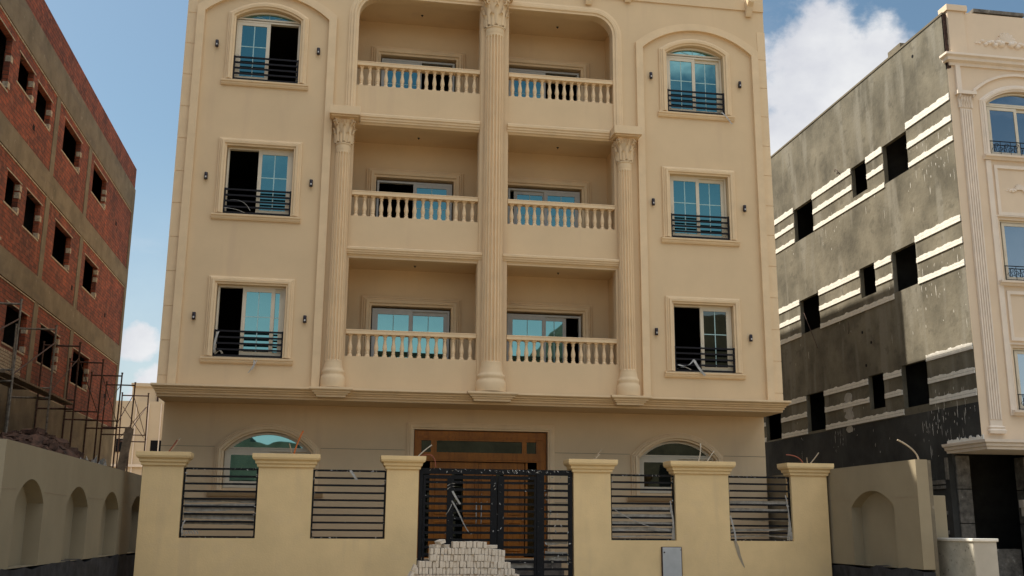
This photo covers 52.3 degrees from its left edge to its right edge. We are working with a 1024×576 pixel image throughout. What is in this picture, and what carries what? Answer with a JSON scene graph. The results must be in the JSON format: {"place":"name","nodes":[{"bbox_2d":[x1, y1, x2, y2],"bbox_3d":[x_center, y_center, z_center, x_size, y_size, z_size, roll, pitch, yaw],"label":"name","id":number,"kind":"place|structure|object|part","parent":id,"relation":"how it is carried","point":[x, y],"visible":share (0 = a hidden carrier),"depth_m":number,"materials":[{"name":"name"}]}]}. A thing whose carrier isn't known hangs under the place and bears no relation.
{"place":"outdoors","nodes":[
{"label":"outdoors","id":0,"kind":"place"},
{"bbox_2d":[0,0,136,465],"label":"brick building","id":1,"kind":"structure","parent":0,"point":[68,170],"depth_m":31.48,"materials":[{"name":"brick"}]},
{"bbox_2d":[111,383,163,474],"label":"building","id":2,"kind":"structure","parent":0,"point":[155,422],"depth_m":61.00,"materials":[{"name":"beige paint"}]},
{"bbox_2d":[115,439,122,451],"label":"window","id":3,"kind":"structure","parent":2,"relation":"in","point":[120,443],"depth_m":60.50,"materials":[{"name":"black glass"}]},
{"bbox_2d":[150,440,160,450],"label":"window","id":4,"kind":"structure","parent":2,"relation":"in","point":[154,443],"depth_m":60.83,"materials":[{"name":"black glass"}]},
{"bbox_2d":[133,431,435,575],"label":"boundary wall","id":5,"kind":"structure","parent":0,"point":[281,541],"depth_m":21.09,"materials":[{"name":"paint"}]},
{"bbox_2d":[417,468,572,575],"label":"iron gate","id":6,"kind":"structure","parent":5,"relation":"attached to","point":[497,518],"depth_m":21.90,"materials":[{"name":"metal"}]},
{"bbox_2d":[150,0,790,574],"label":"apartment building","id":7,"kind":"structure","parent":0,"point":[498,234],"depth_m":25.49,"materials":[{"name":"paint"}]},
{"bbox_2d":[200,275,294,372],"bbox_3d":[-5.989,0.852,23.760,2.030,2.234,0.336,3,-13,-9],"label":"window","id":8,"kind":"structure","parent":7,"relation":"in","point":[267,312],"depth_m":23.82,"materials":[{"name":"metal"}]},
{"bbox_2d":[211,137,302,223],"bbox_3d":[-5.968,-2.523,24.554,2.030,2.000,0.305,3,-13,-9],"label":"window","id":9,"kind":"structure","parent":7,"relation":"in","point":[277,196],"depth_m":24.55,"materials":[{"name":"metal"}]},
{"bbox_2d":[206,423,322,496],"bbox_3d":[-5.712,4.011,24.334,2.620,1.690,0.315,3,-13,-9],"label":"window","id":10,"kind":"structure","parent":7,"relation":"in","point":[237,455],"depth_m":24.33,"materials":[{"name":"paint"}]},
{"bbox_2d":[221,2,308,90],"bbox_3d":[-5.943,-5.885,25.329,2.030,2.220,0.305,3,-13,-9],"label":"window","id":11,"kind":"structure","parent":7,"relation":"in","point":[249,65],"depth_m":25.28,"materials":[{"name":"metal"}]},
{"bbox_2d":[406,422,554,557],"bbox_3d":[-0.757,4.855,25.033,3.610,3.170,0.250,3,-13,-9],"label":"entrance door","id":12,"kind":"structure","parent":7,"relation":"in","point":[461,447],"depth_m":25.16,"materials":[{"name":"brown wood"}]},
{"bbox_2d":[627,432,729,500],"bbox_3d":[4.108,4.451,25.936,2.620,1.690,0.315,3,-13,-9],"label":"window","id":13,"kind":"structure","parent":7,"relation":"in","point":[648,459],"depth_m":25.93,"materials":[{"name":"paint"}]},
{"bbox_2d":[658,39,734,123],"bbox_3d":[4.732,-5.350,27.041,2.030,2.345,0.336,3,-13,-9],"label":"window","id":14,"kind":"structure","parent":7,"relation":"in","point":[690,85],"depth_m":27.09,"materials":[{"name":"metal"}]},
{"bbox_2d":[661,166,739,246],"bbox_3d":[4.706,-2.045,26.295,2.030,2.000,0.305,3,-13,-9],"label":"window","id":15,"kind":"structure","parent":7,"relation":"in","point":[694,208],"depth_m":26.32,"materials":[{"name":"metal"}]},
{"bbox_2d":[665,296,745,379],"bbox_3d":[4.685,1.221,25.527,2.030,2.010,0.336,3,-13,-9],"label":"window","id":16,"kind":"structure","parent":7,"relation":"in","point":[718,358],"depth_m":25.54,"materials":[{"name":"metal"}]},
{"bbox_2d":[45,0,1023,400],"label":"sky","id":17,"kind":"structure","parent":0,"point":[130,53],"materials":[{"name":"blue"}]},
{"bbox_2d":[767,439,939,575],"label":"side boundary wall","id":18,"kind":"structure","parent":0,"point":[882,522],"depth_m":21.26,"materials":[{"name":"paint"}]},
{"bbox_2d":[764,4,1023,575],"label":"grey building","id":19,"kind":"structure","parent":0,"point":[898,188],"depth_m":29.50,"materials":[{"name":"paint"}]},
{"bbox_2d":[978,86,1023,161],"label":"window","id":20,"kind":"structure","parent":19,"relation":"in","point":[1002,116],"depth_m":28.39,"materials":[{"name":"metal"}]},
{"bbox_2d":[996,215,1023,286],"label":"window","id":21,"kind":"structure","parent":19,"relation":"in","point":[1012,232],"depth_m":27.59,"materials":[{"name":"metal"}]},
{"bbox_2d":[1009,343,1023,415],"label":"window","id":22,"kind":"structure","parent":19,"relation":"in","point":[1018,357],"depth_m":26.79,"materials":[{"name":"metal"}]},
{"label":"ground","id":23,"kind":"structure","parent":0,"visible":0},
{"bbox_2d":[0,427,111,466],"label":"rubble","id":24,"kind":"object","parent":23,"relation":"on","point":[39,437],"visible":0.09,"depth_m":22.64,"materials":[{"name":"brick"}]},
{"bbox_2d":[80,456,106,465],"bbox_3d":[-9.014,3.821,22.158,0.591,0.499,1.280,3,-13,-9],"label":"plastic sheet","id":25,"kind":"object","parent":24,"relation":"on","point":[101,461],"visible":0.12,"depth_m":22.30,"materials":[{"name":"grey plastic"}]},
{"bbox_2d":[117,427,133,470],"bbox_3d":[-10.036,4.523,26.829,0.220,2.100,0.040,11,-41,-17],"label":"leaning board","id":26,"kind":"object","parent":24,"relation":"on","point":[125,449],"visible":0.64,"depth_m":27.08,"materials":[{"name":"brown wood"}]},
{"bbox_2d":[0,439,141,575],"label":"side boundary wall","id":27,"kind":"structure","parent":23,"relation":"on","point":[63,514],"depth_m":16.35,"materials":[{"name":"paint"}]},
{"bbox_2d":[0,299,148,470],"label":"scaffold","id":28,"kind":"object","parent":23,"relation":"on","point":[11,380],"visible":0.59,"depth_m":29.80,"materials":[{"name":"brown metal"}]},
{"bbox_2d":[414,555,518,575],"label":"brick pile base","id":29,"kind":"object","parent":23,"relation":"on","point":[463,574],"visible":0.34,"depth_m":19.80,"materials":[{"name":"white brick"}]},
{"bbox_2d":[563,443,833,575],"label":"boundary wall","id":30,"kind":"structure","parent":23,"relation":"on","point":[700,510],"depth_m":22.56,"materials":[{"name":"paint"}]},
{"bbox_2d":[661,547,682,575],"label":"meter cabinet","id":31,"kind":"object","parent":30,"relation":"attached to","point":[671,561],"visible":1,"depth_m":22.19,"materials":[{"name":"grey metal"}]},
{"bbox_3d":[3.412,5.908,22.174,0.415,0.752,0.011,3,-13,-9],"label":"cabinet door","id":32,"kind":"part","parent":31,"relation":"part of","materials":[{"name":"grey metal"}]},
{"bbox_2d":[933,495,948,537],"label":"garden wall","id":33,"kind":"structure","parent":23,"relation":"on","point":[940,516],"depth_m":20.25,"materials":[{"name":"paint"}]},
{"bbox_2d":[937,538,998,575],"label":"service box","id":34,"kind":"object","parent":23,"relation":"on","point":[967,556],"visible":0.9,"depth_m":19.05,"materials":[{"name":"paint"}]},
{"bbox_3d":[-1.169,5.168,19.966,0.062,0.123,0.256,1,-14,-11],"label":"white brick","id":35,"kind":"object","parent":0,"visible":0},
{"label":"white brick","id":36,"kind":"object","parent":35,"relation":"on","visible":0},
{"bbox_2d":[451,541,455,547],"bbox_3d":[-1.119,4.924,19.994,0.065,0.121,0.250,3,-14,-10],"label":"white brick","id":37,"kind":"object","parent":36,"relation":"on","point":[453,544],"visible":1,"depth_m":19.89,"materials":[{"name":"white brick"}]},
{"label":"white brick","id":38,"kind":"object","parent":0,"visible":0},
{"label":"white brick","id":39,"kind":"object","parent":38,"relation":"on","visible":0},
{"label":"white brick","id":40,"kind":"object","parent":39,"relation":"on","visible":0},
{"bbox_2d":[487,545,496,547],"bbox_3d":[-0.412,5.008,20.171,0.256,0.066,0.122,0,-12,0],"label":"white brick","id":41,"kind":"object","parent":40,"relation":"on","point":[491,546],"visible":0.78,"depth_m":20.11,"materials":[{"name":"white brick"}]},
{"label":"white brick","id":42,"kind":"object","parent":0,"visible":0},
{"bbox_2d":[417,561,421,567],"bbox_3d":[-1.756,5.256,19.835,0.065,0.121,0.250,4,-13,-12],"label":"white brick","id":43,"kind":"object","parent":42,"relation":"on","point":[419,564],"visible":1,"depth_m":19.73,"materials":[{"name":"white brick"}]},
{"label":"white brick","id":44,"kind":"object","parent":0,"visible":0},
{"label":"white brick","id":45,"kind":"object","parent":44,"relation":"on","visible":0},
{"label":"white brick","id":46,"kind":"object","parent":45,"relation":"on","visible":0},
{"label":"white brick","id":47,"kind":"object","parent":46,"relation":"on","visible":0},
{"bbox_2d":[429,544,440,547],"bbox_3d":[-1.471,4.946,19.970,0.123,0.062,0.256,7,-14,-38],"label":"white brick","id":48,"kind":"object","parent":47,"relation":"on","point":[435,546],"visible":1,"depth_m":19.91,"materials":[{"name":"white brick"}]},
{"bbox_2d":[434,539,445,543],"bbox_3d":[-1.378,4.871,19.994,0.122,0.066,0.256,-13,-4,-32],"label":"white brick","id":49,"kind":"object","parent":48,"relation":"on","point":[441,541],"visible":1,"depth_m":19.92,"materials":[{"name":"white brick"}]},
{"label":"white brick","id":50,"kind":"object","parent":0,"visible":0},
{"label":"white brick","id":51,"kind":"object","parent":50,"relation":"on","visible":0},
{"bbox_2d":[439,554,443,560],"bbox_3d":[-1.357,5.154,19.918,0.065,0.121,0.250,2,-14,-12],"label":"white brick","id":52,"kind":"object","parent":51,"relation":"on","point":[441,558],"visible":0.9,"depth_m":19.80,"materials":[{"name":"white brick"}]},
{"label":"white brick","id":53,"kind":"object","parent":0,"visible":0},
{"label":"white brick","id":54,"kind":"object","parent":53,"relation":"on","visible":0},
{"label":"white brick","id":55,"kind":"object","parent":54,"relation":"on","visible":0},
{"label":"white brick","id":56,"kind":"object","parent":55,"relation":"on","visible":0},
{"bbox_2d":[441,544,449,547],"bbox_3d":[-1.319,4.965,20.040,0.250,0.065,0.121,-2,-12,11],"label":"white brick","id":57,"kind":"object","parent":56,"relation":"on","point":[445,546],"visible":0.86,"depth_m":19.98,"materials":[{"name":"white brick"}]}
]}

